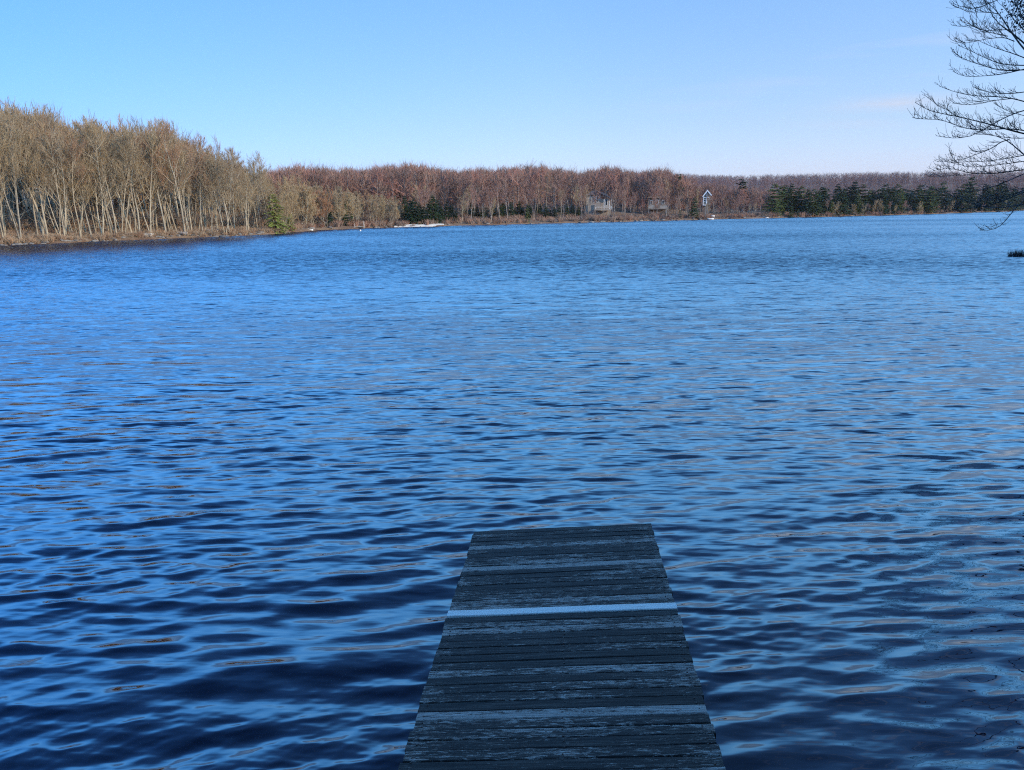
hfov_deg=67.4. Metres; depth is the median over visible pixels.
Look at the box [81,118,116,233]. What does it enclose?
bare tree
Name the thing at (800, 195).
evergreen tree
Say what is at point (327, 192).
bare tree
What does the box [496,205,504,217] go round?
evergreen tree
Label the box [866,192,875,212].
evergreen tree
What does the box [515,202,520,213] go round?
evergreen tree
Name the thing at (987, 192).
evergreen tree
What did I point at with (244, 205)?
bare tree
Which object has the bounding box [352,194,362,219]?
bare tree
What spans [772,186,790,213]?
evergreen tree
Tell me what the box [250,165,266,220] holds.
bare tree
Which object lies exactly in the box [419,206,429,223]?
evergreen tree
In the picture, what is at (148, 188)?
bare tree
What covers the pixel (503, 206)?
evergreen tree
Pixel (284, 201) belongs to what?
bare tree
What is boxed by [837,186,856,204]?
evergreen tree
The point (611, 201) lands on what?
bare tree
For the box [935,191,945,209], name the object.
evergreen tree
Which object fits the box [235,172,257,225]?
bare tree
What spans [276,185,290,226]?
bare tree
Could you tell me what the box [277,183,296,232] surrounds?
bare tree
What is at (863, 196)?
evergreen tree
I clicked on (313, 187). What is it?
bare tree
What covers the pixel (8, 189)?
bare tree
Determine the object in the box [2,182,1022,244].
ground
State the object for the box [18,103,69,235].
bare tree
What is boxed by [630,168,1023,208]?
ridge forest
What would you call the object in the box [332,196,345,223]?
bare tree
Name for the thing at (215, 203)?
bare tree
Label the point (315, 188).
bare tree
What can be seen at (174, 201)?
bare tree
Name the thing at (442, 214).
evergreen tree
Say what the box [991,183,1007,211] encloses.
evergreen tree
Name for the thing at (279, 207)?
bare tree
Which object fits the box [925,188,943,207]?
evergreen tree
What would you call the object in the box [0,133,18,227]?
bare tree
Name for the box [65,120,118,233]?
bare tree
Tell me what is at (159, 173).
bare tree
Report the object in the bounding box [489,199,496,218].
bare tree
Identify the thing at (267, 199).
bare tree
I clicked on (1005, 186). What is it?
evergreen tree
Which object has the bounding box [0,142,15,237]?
bare tree
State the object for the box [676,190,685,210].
bare tree
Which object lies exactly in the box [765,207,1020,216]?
undergrowth
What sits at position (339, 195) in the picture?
bare tree
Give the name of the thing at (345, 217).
evergreen tree
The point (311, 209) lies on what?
bare tree
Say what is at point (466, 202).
bare tree
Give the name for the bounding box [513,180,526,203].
bare tree
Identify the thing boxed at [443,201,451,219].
evergreen tree
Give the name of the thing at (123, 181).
bare tree
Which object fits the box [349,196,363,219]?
bare tree
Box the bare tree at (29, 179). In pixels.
[13,132,41,234]
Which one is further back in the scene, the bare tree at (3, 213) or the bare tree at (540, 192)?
the bare tree at (540, 192)
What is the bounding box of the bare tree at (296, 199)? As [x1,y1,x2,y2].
[286,184,301,224]
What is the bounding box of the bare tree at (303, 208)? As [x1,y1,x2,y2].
[295,189,314,223]
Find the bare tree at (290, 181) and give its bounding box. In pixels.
[275,171,302,194]
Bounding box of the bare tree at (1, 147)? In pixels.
[0,136,15,216]
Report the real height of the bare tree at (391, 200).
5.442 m
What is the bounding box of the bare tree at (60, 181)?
[44,131,77,220]
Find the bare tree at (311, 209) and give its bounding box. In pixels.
[301,190,319,224]
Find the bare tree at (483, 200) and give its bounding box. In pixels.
[476,191,491,218]
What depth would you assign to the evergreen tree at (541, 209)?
178.73 m
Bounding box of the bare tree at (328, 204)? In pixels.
[314,188,332,226]
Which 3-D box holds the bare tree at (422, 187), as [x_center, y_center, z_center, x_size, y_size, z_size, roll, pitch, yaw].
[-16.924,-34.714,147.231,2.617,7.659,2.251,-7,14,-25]
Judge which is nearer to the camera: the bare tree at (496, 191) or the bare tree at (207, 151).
the bare tree at (207, 151)
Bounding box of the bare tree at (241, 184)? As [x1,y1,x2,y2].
[231,167,243,217]
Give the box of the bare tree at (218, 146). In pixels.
[210,134,224,224]
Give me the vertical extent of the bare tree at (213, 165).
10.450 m
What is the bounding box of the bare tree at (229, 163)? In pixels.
[205,146,246,228]
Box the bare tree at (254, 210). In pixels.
[245,179,261,227]
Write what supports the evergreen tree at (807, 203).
on the ground
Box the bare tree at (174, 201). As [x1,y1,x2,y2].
[153,123,186,220]
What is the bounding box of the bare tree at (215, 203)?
[193,150,235,228]
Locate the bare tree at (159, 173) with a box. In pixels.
[134,125,169,230]
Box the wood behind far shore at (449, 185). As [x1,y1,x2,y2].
[255,159,817,213]
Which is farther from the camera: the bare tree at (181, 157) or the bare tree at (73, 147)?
the bare tree at (181, 157)
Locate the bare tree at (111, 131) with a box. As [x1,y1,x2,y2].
[105,125,170,230]
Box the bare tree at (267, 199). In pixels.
[260,185,277,221]
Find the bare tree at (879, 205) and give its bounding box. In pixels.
[876,198,884,212]
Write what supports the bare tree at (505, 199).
on the ground
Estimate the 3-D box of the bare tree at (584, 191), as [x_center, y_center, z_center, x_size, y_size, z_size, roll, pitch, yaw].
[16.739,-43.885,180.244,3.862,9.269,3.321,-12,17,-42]
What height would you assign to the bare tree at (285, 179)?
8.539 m
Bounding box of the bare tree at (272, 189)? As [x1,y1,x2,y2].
[259,183,281,215]
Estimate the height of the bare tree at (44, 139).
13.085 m
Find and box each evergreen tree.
[264,194,289,233]
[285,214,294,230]
[325,200,333,225]
[342,205,349,224]
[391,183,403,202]
[398,196,409,220]
[404,198,422,224]
[416,202,421,220]
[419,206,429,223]
[426,195,443,223]
[434,200,442,220]
[439,206,445,221]
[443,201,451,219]
[448,203,455,218]
[472,206,480,217]
[488,205,497,218]
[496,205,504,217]
[499,202,507,216]
[507,202,515,217]
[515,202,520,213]
[523,203,531,216]
[524,209,529,222]
[534,204,539,215]
[538,204,542,214]
[542,207,549,217]
[565,205,569,215]
[570,205,577,215]
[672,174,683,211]
[687,199,699,217]
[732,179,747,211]
[762,184,785,214]
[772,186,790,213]
[772,200,780,215]
[779,185,797,212]
[786,184,800,212]
[787,203,793,217]
[794,188,802,212]
[797,186,806,210]
[799,188,817,215]
[806,189,822,215]
[812,191,826,213]
[818,188,829,212]
[820,189,832,210]
[827,201,835,214]
[832,184,841,202]
[834,188,854,215]
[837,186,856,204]
[844,182,863,212]
[850,195,864,213]
[858,184,873,213]
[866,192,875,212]
[869,190,880,204]
[873,188,890,214]
[876,184,892,204]
[887,188,898,213]
[887,195,894,213]
[891,188,901,212]
[893,184,906,212]
[897,188,908,212]
[900,188,909,209]
[905,189,920,212]
[915,184,927,203]
[916,191,928,211]
[923,186,940,212]
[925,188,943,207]
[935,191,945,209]
[937,181,950,210]
[939,190,952,210]
[949,189,967,211]
[952,185,974,212]
[964,177,978,209]
[965,195,976,211]
[976,196,985,210]
[978,185,997,211]
[979,184,992,210]
[990,186,1006,210]
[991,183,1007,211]
[997,182,1012,210]
[1009,188,1023,210]
[1019,189,1023,208]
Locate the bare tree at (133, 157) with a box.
[115,113,148,218]
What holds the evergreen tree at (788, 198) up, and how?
on the ground
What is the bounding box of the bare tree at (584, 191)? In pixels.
[578,179,589,214]
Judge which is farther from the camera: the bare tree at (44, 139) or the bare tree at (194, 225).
the bare tree at (194, 225)
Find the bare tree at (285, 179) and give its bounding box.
[276,175,301,220]
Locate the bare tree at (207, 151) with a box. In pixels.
[202,146,229,230]
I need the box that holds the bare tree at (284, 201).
[266,191,290,225]
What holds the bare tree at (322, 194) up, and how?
on the ground
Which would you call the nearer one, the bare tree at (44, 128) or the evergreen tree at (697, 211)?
the bare tree at (44, 128)
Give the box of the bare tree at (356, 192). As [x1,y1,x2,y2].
[354,191,361,219]
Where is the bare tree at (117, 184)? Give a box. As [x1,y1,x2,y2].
[102,131,133,230]
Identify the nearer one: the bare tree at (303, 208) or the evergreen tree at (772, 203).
the bare tree at (303, 208)
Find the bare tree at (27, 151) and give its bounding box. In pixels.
[0,106,42,227]
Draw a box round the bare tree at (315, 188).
[314,186,326,223]
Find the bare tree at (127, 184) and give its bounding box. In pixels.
[112,142,142,226]
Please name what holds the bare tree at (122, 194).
on the ground
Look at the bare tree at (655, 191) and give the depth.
194.42 m
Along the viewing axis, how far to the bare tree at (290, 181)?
124.68 m
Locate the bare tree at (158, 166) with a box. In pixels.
[143,126,175,231]
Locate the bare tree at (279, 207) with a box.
[268,194,286,220]
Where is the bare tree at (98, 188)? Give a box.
[74,124,108,231]
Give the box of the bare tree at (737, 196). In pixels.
[732,194,742,210]
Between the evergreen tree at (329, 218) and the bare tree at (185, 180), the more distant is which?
the evergreen tree at (329, 218)
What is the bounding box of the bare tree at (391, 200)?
[389,196,398,212]
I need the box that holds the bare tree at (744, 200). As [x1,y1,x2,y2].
[740,194,747,213]
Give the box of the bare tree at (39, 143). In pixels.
[31,113,73,230]
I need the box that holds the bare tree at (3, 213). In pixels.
[0,114,14,231]
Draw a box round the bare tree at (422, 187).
[419,185,428,214]
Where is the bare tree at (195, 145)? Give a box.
[180,132,230,217]
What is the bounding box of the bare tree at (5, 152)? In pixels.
[0,106,31,238]
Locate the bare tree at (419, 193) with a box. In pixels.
[413,189,427,210]
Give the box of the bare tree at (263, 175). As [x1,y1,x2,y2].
[249,160,277,226]
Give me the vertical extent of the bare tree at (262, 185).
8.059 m
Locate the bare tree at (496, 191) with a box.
[487,179,505,218]
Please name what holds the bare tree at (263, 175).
on the ground
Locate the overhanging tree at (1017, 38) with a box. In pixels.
[907,0,1023,230]
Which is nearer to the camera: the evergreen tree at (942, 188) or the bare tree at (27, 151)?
the bare tree at (27, 151)
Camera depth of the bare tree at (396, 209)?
141.03 m
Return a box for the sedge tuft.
[1007,248,1023,256]
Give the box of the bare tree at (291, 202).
[279,184,300,221]
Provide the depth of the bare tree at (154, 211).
97.56 m
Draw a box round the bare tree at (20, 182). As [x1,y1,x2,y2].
[0,106,32,214]
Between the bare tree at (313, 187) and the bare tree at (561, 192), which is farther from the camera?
the bare tree at (561, 192)
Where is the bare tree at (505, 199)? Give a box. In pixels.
[498,188,510,217]
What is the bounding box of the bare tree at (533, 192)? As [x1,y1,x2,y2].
[523,182,546,217]
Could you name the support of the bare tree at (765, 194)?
on the ground
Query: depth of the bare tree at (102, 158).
103.48 m
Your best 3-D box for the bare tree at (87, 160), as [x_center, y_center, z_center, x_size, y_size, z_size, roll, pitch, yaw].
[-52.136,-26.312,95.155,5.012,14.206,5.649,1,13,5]
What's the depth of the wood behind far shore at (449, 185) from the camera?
189.76 m
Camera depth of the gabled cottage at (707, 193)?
199.80 m
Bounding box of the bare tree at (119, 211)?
[107,122,143,222]
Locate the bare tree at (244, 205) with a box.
[236,181,248,229]
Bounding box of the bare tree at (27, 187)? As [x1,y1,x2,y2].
[0,110,55,234]
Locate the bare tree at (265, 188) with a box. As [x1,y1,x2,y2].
[253,169,272,218]
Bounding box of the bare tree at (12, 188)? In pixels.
[2,127,27,216]
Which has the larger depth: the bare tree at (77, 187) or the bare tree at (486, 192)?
the bare tree at (486, 192)
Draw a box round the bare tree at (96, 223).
[61,125,99,228]
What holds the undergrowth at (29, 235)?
on the ground
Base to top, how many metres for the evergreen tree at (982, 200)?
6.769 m
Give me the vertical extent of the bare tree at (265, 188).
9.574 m
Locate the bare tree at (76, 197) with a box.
[58,150,88,233]
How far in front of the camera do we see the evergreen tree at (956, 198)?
298.76 m
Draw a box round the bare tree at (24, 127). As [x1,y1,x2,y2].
[0,99,46,234]
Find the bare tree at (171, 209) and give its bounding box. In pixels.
[145,118,174,215]
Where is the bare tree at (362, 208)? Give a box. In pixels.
[359,198,365,220]
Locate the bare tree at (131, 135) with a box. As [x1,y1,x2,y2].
[104,115,163,232]
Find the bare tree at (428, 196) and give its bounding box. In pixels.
[419,190,430,216]
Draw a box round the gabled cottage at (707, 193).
[702,190,711,215]
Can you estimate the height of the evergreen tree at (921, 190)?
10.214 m
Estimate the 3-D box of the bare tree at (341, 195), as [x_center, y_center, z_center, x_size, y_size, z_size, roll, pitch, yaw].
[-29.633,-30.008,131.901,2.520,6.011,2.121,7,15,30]
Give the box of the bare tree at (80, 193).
[61,147,94,237]
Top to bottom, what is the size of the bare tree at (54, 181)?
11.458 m
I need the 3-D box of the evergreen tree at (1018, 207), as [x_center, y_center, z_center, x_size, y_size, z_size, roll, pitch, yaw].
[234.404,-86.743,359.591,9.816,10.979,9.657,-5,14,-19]
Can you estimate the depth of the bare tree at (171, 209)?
103.88 m
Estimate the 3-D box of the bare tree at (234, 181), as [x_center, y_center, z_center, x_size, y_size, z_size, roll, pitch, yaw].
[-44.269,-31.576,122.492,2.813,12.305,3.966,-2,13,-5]
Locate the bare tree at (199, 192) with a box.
[188,157,215,228]
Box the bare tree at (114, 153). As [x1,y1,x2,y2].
[81,116,137,233]
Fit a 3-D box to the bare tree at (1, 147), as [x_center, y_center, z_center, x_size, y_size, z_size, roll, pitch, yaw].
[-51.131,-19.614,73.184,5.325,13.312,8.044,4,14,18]
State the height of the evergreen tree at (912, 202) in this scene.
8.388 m
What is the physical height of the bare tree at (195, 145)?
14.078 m
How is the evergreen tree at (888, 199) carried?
on the ground
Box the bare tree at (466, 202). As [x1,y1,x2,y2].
[459,192,468,220]
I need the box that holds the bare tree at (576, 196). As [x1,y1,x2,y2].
[570,183,580,215]
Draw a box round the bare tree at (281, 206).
[275,190,289,229]
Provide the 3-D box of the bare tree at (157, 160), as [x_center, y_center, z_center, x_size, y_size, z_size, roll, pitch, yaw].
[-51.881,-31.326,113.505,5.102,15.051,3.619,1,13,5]
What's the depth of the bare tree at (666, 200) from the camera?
186.58 m
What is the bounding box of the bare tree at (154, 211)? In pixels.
[133,119,178,229]
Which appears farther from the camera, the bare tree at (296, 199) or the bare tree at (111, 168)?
the bare tree at (296, 199)
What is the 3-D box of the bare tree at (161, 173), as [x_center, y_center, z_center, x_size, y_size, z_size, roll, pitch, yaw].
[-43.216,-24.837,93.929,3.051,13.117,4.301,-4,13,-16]
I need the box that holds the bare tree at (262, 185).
[252,174,269,223]
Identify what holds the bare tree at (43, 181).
on the ground
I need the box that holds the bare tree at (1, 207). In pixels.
[0,182,7,239]
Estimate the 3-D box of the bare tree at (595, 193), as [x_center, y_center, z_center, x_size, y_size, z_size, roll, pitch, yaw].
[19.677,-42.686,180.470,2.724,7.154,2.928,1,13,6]
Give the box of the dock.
[398,523,725,769]
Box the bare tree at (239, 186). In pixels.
[229,161,249,220]
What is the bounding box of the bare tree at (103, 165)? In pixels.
[91,123,117,227]
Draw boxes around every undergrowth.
[0,199,302,230]
[0,223,302,244]
[284,211,824,228]
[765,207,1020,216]
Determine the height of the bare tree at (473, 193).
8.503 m
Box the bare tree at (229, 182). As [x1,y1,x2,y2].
[198,156,241,232]
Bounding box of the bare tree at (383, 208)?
[376,198,385,224]
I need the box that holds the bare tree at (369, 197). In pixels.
[368,196,375,217]
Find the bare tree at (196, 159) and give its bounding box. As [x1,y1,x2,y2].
[182,139,216,230]
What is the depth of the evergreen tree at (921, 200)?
268.65 m
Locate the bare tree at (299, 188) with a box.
[288,177,304,222]
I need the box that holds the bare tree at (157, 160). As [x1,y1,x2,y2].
[148,120,176,210]
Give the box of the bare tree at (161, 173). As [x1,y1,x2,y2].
[141,127,171,229]
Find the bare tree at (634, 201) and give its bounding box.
[632,194,639,215]
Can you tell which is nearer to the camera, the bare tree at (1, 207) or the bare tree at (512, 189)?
the bare tree at (1, 207)
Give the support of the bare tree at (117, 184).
on the ground
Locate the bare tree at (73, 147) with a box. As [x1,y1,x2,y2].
[49,129,95,237]
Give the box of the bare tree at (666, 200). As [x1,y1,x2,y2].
[660,190,672,214]
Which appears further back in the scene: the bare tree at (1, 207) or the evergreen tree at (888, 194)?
the evergreen tree at (888, 194)
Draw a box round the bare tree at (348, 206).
[340,193,352,220]
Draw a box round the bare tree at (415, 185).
[410,183,427,208]
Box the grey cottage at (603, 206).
[584,191,611,216]
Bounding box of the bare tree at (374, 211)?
[369,199,384,222]
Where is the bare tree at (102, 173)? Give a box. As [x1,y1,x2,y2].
[76,130,125,236]
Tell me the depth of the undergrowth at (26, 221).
102.84 m
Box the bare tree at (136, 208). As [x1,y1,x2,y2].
[115,132,162,231]
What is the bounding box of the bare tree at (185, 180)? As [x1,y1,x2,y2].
[169,141,197,220]
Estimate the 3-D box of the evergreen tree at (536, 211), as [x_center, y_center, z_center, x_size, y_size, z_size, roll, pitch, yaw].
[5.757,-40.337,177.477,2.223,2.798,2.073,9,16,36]
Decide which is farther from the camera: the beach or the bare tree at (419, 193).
the bare tree at (419, 193)
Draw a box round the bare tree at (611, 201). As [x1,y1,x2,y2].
[607,193,615,217]
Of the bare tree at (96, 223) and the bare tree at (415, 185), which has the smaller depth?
the bare tree at (96, 223)
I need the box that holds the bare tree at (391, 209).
[385,201,397,223]
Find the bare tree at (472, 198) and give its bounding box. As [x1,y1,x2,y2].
[466,184,477,218]
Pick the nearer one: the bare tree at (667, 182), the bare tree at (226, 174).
the bare tree at (226, 174)
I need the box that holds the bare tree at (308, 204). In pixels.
[296,186,320,224]
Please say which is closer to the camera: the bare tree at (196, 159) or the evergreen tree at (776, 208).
the bare tree at (196, 159)
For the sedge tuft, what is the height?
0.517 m
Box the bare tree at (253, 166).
[235,150,274,225]
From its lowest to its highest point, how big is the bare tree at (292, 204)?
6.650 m
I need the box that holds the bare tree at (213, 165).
[206,153,234,229]
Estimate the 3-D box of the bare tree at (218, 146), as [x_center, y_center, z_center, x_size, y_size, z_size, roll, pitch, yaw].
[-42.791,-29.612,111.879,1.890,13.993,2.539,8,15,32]
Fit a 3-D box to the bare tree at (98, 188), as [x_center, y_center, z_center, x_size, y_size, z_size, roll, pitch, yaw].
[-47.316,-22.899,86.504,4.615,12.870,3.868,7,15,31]
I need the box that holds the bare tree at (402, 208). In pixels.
[397,205,403,220]
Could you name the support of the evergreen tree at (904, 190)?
on the ground
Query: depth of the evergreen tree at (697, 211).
188.39 m
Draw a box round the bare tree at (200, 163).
[185,151,215,232]
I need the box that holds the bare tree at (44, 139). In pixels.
[32,121,94,235]
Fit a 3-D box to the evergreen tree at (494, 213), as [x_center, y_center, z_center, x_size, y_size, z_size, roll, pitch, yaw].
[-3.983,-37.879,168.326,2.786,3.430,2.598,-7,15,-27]
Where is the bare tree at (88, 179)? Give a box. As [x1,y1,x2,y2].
[74,134,99,232]
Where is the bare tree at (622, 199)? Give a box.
[618,186,626,209]
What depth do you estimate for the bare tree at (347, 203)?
137.16 m
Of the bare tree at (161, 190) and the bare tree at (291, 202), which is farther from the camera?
the bare tree at (291, 202)
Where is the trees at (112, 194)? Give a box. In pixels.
[0,95,278,216]
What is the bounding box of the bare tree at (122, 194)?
[71,119,144,229]
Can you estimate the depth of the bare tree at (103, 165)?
94.05 m
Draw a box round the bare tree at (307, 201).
[296,184,317,227]
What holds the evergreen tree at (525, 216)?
on the ground
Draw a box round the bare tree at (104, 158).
[87,119,126,210]
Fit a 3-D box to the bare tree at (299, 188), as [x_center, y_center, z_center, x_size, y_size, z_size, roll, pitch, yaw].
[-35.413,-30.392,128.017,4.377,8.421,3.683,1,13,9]
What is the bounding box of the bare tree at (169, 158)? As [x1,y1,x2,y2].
[152,116,178,213]
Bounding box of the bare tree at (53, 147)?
[23,111,68,215]
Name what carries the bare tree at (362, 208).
on the ground
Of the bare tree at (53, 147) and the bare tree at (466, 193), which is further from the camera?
the bare tree at (466, 193)
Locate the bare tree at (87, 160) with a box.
[72,115,101,219]
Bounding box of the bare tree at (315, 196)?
[305,193,317,221]
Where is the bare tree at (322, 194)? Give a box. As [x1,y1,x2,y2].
[319,190,333,222]
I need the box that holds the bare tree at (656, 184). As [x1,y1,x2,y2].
[645,178,670,194]
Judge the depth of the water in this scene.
8.82 m
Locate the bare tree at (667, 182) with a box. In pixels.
[662,177,672,211]
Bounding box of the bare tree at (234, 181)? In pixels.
[225,148,241,215]
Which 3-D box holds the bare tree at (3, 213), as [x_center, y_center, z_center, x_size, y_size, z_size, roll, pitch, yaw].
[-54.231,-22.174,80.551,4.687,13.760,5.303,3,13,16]
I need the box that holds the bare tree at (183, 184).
[172,146,193,220]
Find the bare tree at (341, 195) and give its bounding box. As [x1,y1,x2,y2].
[332,193,346,220]
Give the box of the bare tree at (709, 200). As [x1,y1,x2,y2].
[705,194,715,214]
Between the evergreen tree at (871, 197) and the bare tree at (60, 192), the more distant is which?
the evergreen tree at (871, 197)
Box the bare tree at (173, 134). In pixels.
[151,121,182,229]
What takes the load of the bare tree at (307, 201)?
on the ground
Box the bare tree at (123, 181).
[97,140,147,229]
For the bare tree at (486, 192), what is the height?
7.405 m
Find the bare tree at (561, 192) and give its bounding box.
[557,187,564,217]
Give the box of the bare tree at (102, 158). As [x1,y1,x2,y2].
[70,120,119,206]
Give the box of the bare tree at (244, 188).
[233,173,252,232]
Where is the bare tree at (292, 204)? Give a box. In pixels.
[284,186,296,224]
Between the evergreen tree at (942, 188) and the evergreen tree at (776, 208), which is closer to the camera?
the evergreen tree at (776, 208)
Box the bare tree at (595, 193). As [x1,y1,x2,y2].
[590,190,599,215]
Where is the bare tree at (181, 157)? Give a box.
[158,144,193,230]
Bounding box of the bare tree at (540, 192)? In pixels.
[536,178,545,208]
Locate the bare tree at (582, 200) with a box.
[578,187,585,216]
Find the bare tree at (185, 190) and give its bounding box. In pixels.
[177,160,195,228]
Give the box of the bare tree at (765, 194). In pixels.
[763,187,772,212]
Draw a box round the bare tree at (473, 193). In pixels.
[468,181,479,216]
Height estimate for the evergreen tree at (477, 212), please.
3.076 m
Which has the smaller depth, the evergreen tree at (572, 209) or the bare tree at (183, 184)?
the bare tree at (183, 184)
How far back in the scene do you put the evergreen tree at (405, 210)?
144.39 m
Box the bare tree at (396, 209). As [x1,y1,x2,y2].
[392,203,399,220]
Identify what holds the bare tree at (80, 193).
on the ground
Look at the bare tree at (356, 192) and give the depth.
143.53 m
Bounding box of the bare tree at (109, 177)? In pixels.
[89,151,123,231]
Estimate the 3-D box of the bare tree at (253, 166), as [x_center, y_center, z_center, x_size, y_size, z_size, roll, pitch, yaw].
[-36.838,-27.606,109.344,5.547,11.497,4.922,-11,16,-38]
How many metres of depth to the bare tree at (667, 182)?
204.03 m
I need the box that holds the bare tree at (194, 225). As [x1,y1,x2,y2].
[170,140,202,227]
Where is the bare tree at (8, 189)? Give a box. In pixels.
[1,125,10,217]
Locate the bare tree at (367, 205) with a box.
[361,197,373,220]
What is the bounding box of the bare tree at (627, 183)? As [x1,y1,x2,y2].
[616,177,629,213]
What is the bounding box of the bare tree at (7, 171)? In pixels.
[0,138,15,183]
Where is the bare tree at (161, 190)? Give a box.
[136,136,176,230]
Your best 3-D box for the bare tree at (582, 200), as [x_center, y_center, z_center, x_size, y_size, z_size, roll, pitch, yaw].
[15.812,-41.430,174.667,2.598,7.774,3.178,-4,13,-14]
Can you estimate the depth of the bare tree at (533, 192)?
167.51 m
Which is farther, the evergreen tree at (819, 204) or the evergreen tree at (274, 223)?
the evergreen tree at (819, 204)
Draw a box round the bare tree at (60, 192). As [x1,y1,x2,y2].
[6,131,85,233]
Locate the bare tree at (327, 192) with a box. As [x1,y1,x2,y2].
[325,184,339,219]
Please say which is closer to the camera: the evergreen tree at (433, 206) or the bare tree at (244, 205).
the bare tree at (244, 205)
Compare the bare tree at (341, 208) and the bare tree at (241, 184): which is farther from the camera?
the bare tree at (341, 208)
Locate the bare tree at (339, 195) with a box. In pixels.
[332,187,345,213]
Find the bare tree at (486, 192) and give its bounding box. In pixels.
[483,186,495,212]
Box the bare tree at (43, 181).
[12,130,51,235]
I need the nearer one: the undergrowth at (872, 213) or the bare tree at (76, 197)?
the bare tree at (76, 197)
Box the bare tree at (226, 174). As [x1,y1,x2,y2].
[206,148,236,214]
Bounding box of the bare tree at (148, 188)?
[136,153,160,229]
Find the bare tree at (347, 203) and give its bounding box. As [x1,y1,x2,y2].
[345,192,356,221]
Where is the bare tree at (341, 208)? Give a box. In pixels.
[333,196,347,219]
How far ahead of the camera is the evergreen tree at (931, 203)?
268.25 m
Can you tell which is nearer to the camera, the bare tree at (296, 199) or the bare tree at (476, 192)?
the bare tree at (296, 199)
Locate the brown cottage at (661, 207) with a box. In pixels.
[648,193,666,214]
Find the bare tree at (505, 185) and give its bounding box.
[492,176,508,205]
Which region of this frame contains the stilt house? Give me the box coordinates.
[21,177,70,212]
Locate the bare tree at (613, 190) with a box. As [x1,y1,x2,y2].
[609,189,621,214]
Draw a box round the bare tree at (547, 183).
[543,170,553,211]
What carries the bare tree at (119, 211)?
on the ground
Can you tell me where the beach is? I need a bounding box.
[394,223,443,226]
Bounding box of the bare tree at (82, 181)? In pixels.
[70,146,96,234]
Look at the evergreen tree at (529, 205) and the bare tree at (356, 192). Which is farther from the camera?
the evergreen tree at (529, 205)
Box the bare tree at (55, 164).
[26,128,82,236]
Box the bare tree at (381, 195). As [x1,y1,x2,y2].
[375,194,386,215]
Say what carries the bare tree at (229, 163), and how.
on the ground
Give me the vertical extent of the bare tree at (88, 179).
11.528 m
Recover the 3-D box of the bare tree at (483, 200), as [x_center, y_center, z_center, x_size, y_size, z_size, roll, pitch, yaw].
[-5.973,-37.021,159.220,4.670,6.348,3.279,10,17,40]
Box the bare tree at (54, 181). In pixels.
[30,134,75,232]
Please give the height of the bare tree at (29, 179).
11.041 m
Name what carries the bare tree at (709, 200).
on the ground
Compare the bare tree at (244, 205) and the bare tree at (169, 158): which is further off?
the bare tree at (169, 158)
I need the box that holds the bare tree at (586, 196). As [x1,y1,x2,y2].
[578,184,591,214]
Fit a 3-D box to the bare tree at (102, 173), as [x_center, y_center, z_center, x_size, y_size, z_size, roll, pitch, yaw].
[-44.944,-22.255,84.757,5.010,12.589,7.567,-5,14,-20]
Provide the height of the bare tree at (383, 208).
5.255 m
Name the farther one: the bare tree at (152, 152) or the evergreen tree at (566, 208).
the evergreen tree at (566, 208)
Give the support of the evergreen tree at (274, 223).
on the ground
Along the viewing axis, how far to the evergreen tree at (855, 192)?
243.41 m
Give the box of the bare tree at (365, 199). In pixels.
[359,189,369,218]
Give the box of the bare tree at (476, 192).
[471,182,482,214]
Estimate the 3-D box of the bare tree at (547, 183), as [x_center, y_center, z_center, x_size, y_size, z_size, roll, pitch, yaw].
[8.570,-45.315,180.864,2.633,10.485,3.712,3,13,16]
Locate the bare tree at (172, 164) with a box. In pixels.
[140,119,206,231]
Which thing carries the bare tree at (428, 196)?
on the ground
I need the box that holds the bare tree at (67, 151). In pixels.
[54,128,77,213]
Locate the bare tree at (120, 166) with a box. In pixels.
[104,129,141,233]
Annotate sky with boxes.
[0,0,1023,186]
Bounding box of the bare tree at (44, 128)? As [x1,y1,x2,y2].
[13,103,62,210]
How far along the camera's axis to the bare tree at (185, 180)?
106.48 m
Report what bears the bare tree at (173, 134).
on the ground
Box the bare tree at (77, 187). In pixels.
[44,136,93,233]
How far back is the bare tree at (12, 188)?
93.82 m
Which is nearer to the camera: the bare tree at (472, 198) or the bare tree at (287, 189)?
the bare tree at (287, 189)
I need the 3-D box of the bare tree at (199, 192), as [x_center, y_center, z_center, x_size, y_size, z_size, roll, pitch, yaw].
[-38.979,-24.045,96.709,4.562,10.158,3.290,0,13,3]
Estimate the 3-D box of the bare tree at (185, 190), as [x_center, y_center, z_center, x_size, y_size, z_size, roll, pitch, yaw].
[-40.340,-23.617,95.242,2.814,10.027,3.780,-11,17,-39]
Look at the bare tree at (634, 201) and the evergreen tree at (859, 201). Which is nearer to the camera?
the bare tree at (634, 201)
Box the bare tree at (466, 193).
[461,192,473,213]
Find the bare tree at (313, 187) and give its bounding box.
[305,186,317,221]
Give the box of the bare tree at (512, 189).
[503,180,521,209]
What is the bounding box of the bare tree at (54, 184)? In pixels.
[32,122,60,229]
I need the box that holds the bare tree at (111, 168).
[86,129,119,219]
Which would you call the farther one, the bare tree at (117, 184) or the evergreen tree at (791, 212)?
the evergreen tree at (791, 212)
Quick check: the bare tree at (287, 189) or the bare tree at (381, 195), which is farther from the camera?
the bare tree at (381, 195)
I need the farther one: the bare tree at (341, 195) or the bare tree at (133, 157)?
the bare tree at (341, 195)
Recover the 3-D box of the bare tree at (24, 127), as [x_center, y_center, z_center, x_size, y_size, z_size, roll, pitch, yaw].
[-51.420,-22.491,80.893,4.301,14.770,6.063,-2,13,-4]
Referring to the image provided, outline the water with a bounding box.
[0,210,1023,769]
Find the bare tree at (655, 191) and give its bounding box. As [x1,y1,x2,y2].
[646,181,664,215]
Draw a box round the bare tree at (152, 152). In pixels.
[131,130,165,232]

